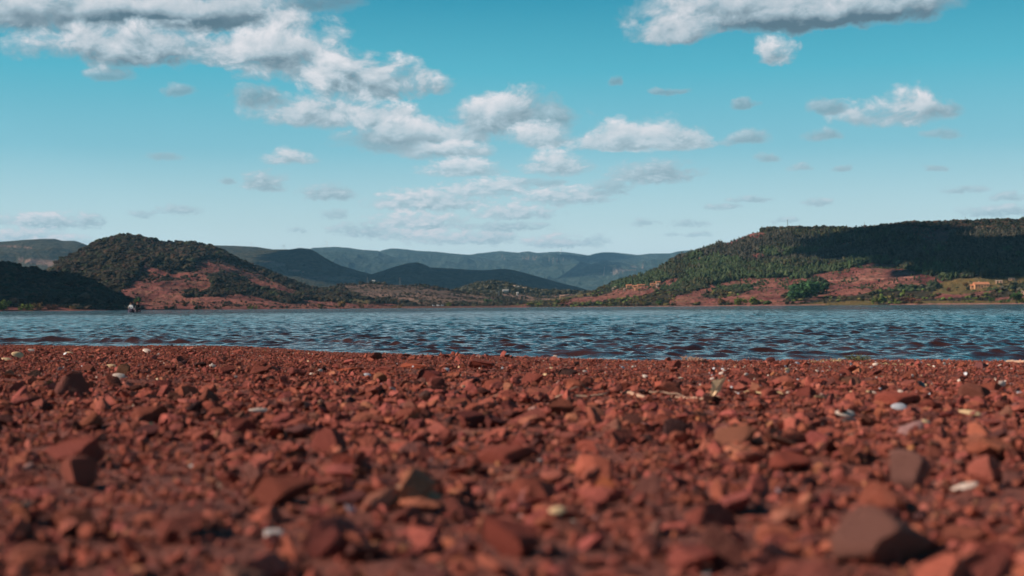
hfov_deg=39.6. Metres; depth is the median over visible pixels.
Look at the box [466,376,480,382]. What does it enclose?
stone
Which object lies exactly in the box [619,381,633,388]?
stone
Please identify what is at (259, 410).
shell
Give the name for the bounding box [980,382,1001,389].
stone
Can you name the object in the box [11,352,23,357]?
shell
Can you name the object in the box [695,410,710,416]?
stone
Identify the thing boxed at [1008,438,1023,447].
stone
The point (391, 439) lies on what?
stone
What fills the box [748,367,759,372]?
stone
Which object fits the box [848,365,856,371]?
stone
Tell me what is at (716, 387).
dry leaf
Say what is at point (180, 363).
stone
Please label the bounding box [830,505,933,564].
stone
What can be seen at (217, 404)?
stone
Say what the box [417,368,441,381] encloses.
stone
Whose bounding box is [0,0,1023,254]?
sky
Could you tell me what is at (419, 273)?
hills
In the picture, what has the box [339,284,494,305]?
hills
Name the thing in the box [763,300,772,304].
bush
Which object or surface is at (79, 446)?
stone
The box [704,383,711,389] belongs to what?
stone
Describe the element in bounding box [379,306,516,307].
ground
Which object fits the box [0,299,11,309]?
bush
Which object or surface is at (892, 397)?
stone
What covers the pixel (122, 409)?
stone
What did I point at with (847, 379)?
stone
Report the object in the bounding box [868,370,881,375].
stone
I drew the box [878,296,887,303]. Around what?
tree
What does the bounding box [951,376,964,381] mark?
stone
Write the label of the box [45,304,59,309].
bush
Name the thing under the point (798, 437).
stone
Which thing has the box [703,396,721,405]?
stone
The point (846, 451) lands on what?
stone
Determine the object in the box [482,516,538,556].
stone
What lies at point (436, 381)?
stone
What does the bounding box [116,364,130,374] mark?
stone
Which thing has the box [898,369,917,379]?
stone
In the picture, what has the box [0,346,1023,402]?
gravel
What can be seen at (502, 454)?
stone
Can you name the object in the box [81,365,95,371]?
stone
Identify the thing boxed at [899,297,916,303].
tree
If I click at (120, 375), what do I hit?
shell
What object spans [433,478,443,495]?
stone
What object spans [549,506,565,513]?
shell
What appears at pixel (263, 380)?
stone
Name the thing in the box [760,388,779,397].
stone
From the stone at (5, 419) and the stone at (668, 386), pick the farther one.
the stone at (668, 386)
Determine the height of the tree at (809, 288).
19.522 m
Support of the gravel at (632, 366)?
on the beach
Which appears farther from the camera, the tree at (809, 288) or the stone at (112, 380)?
the tree at (809, 288)
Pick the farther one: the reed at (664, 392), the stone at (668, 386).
the stone at (668, 386)
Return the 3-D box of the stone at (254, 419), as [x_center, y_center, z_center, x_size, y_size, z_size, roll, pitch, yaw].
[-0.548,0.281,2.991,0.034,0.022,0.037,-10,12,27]
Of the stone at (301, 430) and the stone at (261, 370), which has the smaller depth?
the stone at (301, 430)
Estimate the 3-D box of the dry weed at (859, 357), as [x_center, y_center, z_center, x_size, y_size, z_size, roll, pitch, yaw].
[1.645,0.332,6.789,0.133,0.040,0.092,-1,-1,14]
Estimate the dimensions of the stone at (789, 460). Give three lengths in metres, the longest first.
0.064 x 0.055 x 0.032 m
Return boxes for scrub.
[325,281,528,305]
[454,279,592,301]
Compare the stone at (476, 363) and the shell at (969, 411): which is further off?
the stone at (476, 363)
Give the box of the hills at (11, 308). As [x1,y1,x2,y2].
[0,284,141,310]
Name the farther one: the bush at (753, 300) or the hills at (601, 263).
the hills at (601, 263)
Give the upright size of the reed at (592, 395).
0.014 m
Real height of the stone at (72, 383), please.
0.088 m
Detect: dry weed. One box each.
[680,356,702,360]
[810,358,842,362]
[842,353,870,360]
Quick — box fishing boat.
[126,306,140,311]
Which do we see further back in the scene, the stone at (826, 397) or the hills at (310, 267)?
the hills at (310, 267)
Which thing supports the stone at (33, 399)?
on the beach
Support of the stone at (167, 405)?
on the beach
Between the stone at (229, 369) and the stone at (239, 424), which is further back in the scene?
the stone at (229, 369)
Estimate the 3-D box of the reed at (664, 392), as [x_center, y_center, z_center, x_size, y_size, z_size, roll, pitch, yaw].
[0.445,0.302,4.013,0.143,0.025,0.013,-1,-1,17]
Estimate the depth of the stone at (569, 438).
2.55 m
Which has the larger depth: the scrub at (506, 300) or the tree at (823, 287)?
the scrub at (506, 300)
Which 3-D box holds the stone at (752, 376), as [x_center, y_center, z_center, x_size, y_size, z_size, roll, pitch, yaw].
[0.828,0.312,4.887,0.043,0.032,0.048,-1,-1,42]
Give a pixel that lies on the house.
(979, 285)
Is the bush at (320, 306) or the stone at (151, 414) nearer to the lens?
the stone at (151, 414)
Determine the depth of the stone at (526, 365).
6.05 m
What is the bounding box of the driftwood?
[1006,360,1023,362]
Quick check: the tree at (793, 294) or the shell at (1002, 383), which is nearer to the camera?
the shell at (1002, 383)
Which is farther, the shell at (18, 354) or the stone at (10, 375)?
the shell at (18, 354)
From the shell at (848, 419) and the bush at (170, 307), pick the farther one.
the bush at (170, 307)
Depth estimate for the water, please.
17.53 m
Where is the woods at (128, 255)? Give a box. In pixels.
[42,233,418,308]
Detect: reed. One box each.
[555,392,607,397]
[622,391,643,397]
[649,391,684,396]
[671,395,719,399]
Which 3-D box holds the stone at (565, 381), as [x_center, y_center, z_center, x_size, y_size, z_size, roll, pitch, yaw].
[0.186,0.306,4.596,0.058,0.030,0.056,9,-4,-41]
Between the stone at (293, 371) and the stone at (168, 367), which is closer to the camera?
the stone at (293, 371)
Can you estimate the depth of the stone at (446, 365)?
6.02 m
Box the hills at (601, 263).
[556,250,694,278]
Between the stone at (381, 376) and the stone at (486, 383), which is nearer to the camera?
the stone at (486, 383)
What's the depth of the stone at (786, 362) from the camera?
6.15 m
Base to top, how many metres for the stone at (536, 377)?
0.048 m
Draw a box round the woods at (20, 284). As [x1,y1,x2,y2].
[0,260,143,309]
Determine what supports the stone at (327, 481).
on the beach
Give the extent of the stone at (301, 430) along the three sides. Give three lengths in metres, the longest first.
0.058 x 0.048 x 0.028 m
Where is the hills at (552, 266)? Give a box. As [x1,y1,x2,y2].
[471,251,650,289]
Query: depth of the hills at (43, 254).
7079.08 m
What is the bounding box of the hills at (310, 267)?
[234,248,375,286]
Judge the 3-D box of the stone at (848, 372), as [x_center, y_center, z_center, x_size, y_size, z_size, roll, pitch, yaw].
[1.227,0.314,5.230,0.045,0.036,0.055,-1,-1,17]
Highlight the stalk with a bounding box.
[564,386,602,389]
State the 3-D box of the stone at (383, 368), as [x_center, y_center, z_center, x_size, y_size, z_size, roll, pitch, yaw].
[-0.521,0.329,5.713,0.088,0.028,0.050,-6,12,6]
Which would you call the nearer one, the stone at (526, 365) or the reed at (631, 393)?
the reed at (631, 393)
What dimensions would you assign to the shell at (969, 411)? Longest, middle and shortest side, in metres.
0.048 x 0.015 x 0.005 m
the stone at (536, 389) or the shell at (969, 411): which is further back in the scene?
the stone at (536, 389)
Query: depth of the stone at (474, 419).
2.90 m
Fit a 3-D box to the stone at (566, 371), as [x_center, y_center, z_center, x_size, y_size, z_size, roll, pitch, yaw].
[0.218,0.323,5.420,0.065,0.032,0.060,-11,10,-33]
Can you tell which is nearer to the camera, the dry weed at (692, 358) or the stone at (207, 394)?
the stone at (207, 394)
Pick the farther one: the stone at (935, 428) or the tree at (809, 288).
the tree at (809, 288)
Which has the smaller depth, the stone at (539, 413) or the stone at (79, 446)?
the stone at (79, 446)
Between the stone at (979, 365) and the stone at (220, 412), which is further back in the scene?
the stone at (979, 365)
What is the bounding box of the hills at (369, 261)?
[311,247,412,273]
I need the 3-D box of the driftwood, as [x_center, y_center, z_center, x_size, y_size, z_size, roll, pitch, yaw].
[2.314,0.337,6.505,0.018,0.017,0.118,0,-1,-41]
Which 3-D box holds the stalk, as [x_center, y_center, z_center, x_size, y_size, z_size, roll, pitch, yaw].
[0.208,0.299,4.237,0.174,0.015,0.010,0,-1,-40]
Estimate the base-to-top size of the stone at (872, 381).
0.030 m
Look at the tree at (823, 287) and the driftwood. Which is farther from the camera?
the tree at (823, 287)
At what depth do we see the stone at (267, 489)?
1.76 m
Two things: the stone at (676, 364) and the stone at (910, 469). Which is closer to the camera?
the stone at (910, 469)
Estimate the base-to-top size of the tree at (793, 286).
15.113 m
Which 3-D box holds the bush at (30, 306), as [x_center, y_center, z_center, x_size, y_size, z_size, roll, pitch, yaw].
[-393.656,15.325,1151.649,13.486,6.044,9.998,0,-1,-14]
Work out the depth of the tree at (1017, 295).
1222.76 m
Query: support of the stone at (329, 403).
on the beach
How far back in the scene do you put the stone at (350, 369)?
5.88 m
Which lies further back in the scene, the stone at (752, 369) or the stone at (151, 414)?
the stone at (752, 369)
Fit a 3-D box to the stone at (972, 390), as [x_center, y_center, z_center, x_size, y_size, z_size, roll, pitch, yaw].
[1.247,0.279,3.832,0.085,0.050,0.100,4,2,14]
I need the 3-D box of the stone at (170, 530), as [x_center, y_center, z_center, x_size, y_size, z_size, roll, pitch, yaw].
[-0.356,0.258,1.527,0.050,0.037,0.064,0,-1,-5]
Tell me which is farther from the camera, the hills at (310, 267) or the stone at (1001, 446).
the hills at (310, 267)
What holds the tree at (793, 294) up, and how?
on the hills at (865, 275)
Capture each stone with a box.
[0,414,15,426]
[3,374,17,378]
[21,394,39,403]
[27,370,40,376]
[45,437,105,462]
[54,372,90,397]
[61,456,97,486]
[80,412,101,428]
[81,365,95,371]
[104,375,120,386]
[114,407,128,413]
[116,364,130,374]
[129,419,139,431]
[130,406,168,422]
[155,380,172,387]
[157,510,203,544]
[158,365,175,370]
[164,403,175,408]
[176,355,186,365]
[178,360,189,365]
[192,362,206,367]
[199,387,217,401]
[208,407,226,416]
[214,401,222,407]
[218,365,234,373]
[228,417,256,432]
[244,417,257,423]
[246,430,261,435]
[248,473,315,508]
[250,365,268,374]
[254,377,266,384]
[262,363,271,369]
[283,424,315,437]
[289,367,306,375]
[291,400,304,409]
[310,428,346,451]
[314,476,355,487]
[325,402,337,405]
[338,368,364,371]
[366,352,381,359]
[370,371,394,374]
[373,366,390,371]
[373,372,387,382]
[381,438,404,444]
[396,407,413,419]
[399,363,426,367]
[407,360,421,363]
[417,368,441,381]
[429,376,447,388]
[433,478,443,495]
[441,364,454,367]
[456,410,485,428]
[457,395,471,402]
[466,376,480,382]
[468,360,494,368]
[477,445,534,463]
[481,378,502,388]
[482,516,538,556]
[484,414,505,427]
[518,407,546,422]
[521,362,531,368]
[521,373,543,384]
[527,387,551,392]
[548,398,573,415]
[553,431,581,444]
[558,368,575,376]
[562,378,573,383]
[594,476,617,488]
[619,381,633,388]
[653,413,671,421]
[654,381,681,395]
[669,361,681,367]
[687,501,735,527]
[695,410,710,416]
[697,360,708,364]
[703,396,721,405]
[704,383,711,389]
[713,425,757,445]
[740,376,751,383]
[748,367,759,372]
[748,374,761,379]
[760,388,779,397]
[769,450,811,470]
[779,359,789,366]
[780,433,804,446]
[793,385,815,398]
[824,393,834,400]
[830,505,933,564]
[838,376,860,383]
[838,444,862,464]
[840,369,851,375]
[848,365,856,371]
[867,380,877,383]
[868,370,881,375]
[874,391,921,404]
[889,449,930,489]
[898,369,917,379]
[922,426,937,431]
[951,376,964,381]
[957,382,990,398]
[973,362,987,368]
[979,436,1012,459]
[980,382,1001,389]
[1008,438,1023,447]
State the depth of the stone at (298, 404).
3.45 m
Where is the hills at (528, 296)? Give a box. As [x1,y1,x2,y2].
[503,292,574,300]
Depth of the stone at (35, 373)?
5.41 m
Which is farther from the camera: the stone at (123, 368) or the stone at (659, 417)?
the stone at (123, 368)
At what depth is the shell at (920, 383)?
4.36 m
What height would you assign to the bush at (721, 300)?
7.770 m
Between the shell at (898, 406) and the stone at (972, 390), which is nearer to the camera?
the shell at (898, 406)
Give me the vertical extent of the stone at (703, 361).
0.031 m
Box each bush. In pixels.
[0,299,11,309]
[18,304,34,309]
[32,303,44,309]
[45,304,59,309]
[163,306,176,309]
[317,303,324,308]
[718,298,729,303]
[733,297,747,304]
[748,297,763,304]
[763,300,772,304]
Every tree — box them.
[133,297,141,303]
[338,301,345,306]
[784,290,804,299]
[789,283,800,291]
[794,281,819,297]
[816,282,829,294]
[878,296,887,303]
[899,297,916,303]
[1009,291,1022,302]
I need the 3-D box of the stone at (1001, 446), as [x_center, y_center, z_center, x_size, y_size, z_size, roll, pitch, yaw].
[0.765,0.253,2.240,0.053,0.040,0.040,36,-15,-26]
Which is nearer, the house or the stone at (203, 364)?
the stone at (203, 364)
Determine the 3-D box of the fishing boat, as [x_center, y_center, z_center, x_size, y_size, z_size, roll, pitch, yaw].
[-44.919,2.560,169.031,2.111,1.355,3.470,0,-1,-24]
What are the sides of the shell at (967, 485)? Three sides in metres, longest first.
0.035 x 0.013 x 0.004 m
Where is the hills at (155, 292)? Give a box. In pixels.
[69,245,398,309]
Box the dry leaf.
[710,378,725,395]
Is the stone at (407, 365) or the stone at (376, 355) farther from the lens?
the stone at (376, 355)
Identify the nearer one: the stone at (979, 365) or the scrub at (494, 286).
the stone at (979, 365)
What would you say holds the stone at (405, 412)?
on the beach
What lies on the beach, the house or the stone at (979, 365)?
the stone at (979, 365)
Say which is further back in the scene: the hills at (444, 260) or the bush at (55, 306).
the hills at (444, 260)
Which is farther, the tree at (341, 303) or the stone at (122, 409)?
the tree at (341, 303)
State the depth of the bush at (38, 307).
1158.24 m
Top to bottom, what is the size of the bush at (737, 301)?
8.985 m
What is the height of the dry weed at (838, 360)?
0.024 m
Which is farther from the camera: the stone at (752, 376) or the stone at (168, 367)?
the stone at (168, 367)
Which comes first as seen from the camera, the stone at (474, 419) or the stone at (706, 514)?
the stone at (706, 514)
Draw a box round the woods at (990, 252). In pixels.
[508,217,1023,306]
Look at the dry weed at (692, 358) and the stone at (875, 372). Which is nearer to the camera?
the stone at (875, 372)
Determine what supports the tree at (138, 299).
on the hills at (155, 292)
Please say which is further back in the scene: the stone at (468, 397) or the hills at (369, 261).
the hills at (369, 261)
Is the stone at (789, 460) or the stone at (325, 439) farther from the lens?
the stone at (325, 439)
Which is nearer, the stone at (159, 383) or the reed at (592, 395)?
the reed at (592, 395)
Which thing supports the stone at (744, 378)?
on the beach
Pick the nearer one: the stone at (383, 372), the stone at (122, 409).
the stone at (122, 409)
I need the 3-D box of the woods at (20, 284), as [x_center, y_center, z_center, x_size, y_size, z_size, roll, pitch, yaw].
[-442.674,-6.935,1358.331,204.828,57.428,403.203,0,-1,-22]
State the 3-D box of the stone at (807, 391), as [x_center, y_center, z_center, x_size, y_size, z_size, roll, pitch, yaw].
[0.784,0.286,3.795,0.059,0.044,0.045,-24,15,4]
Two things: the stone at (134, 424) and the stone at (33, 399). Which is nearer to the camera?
the stone at (134, 424)
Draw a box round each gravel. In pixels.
[0,344,1023,377]
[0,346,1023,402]
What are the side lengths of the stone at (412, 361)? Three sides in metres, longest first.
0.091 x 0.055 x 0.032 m
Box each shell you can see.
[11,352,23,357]
[112,373,127,379]
[249,408,267,411]
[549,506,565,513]
[835,410,854,416]
[843,417,856,421]
[891,403,906,409]
[917,381,925,386]
[951,482,977,489]
[958,410,981,415]
[998,381,1005,386]
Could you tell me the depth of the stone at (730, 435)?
2.36 m
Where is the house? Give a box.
[973,281,988,288]
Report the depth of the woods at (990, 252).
1979.46 m
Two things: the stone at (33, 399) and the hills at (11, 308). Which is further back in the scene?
the hills at (11, 308)
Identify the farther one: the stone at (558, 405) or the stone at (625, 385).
the stone at (625, 385)
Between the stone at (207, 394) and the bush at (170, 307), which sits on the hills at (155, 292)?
the bush at (170, 307)
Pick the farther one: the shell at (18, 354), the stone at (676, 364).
the shell at (18, 354)
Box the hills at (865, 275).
[505,222,1023,307]
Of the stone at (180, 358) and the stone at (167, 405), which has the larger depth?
the stone at (180, 358)
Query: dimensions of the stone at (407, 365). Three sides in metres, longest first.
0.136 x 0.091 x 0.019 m
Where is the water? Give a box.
[0,304,1023,361]
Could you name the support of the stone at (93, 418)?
on the beach
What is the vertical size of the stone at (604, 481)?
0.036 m
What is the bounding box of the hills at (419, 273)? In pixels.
[371,262,585,290]
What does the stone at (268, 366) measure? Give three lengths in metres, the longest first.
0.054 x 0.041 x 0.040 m
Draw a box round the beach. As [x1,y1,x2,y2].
[0,345,1023,575]
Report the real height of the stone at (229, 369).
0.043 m
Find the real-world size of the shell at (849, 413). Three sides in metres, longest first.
0.046 x 0.029 x 0.005 m
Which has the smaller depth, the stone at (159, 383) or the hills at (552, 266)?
the stone at (159, 383)
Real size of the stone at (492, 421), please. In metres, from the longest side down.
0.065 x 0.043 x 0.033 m
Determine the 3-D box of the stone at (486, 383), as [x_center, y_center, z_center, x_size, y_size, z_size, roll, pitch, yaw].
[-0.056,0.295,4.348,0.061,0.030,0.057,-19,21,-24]
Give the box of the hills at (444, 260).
[373,248,588,289]
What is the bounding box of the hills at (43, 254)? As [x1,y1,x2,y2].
[0,239,288,269]
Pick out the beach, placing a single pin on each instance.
(254, 545)
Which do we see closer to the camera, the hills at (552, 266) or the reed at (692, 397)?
the reed at (692, 397)
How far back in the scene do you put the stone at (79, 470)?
2.02 m
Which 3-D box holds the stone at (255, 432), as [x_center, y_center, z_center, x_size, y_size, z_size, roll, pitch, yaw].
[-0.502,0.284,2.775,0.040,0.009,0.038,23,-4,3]

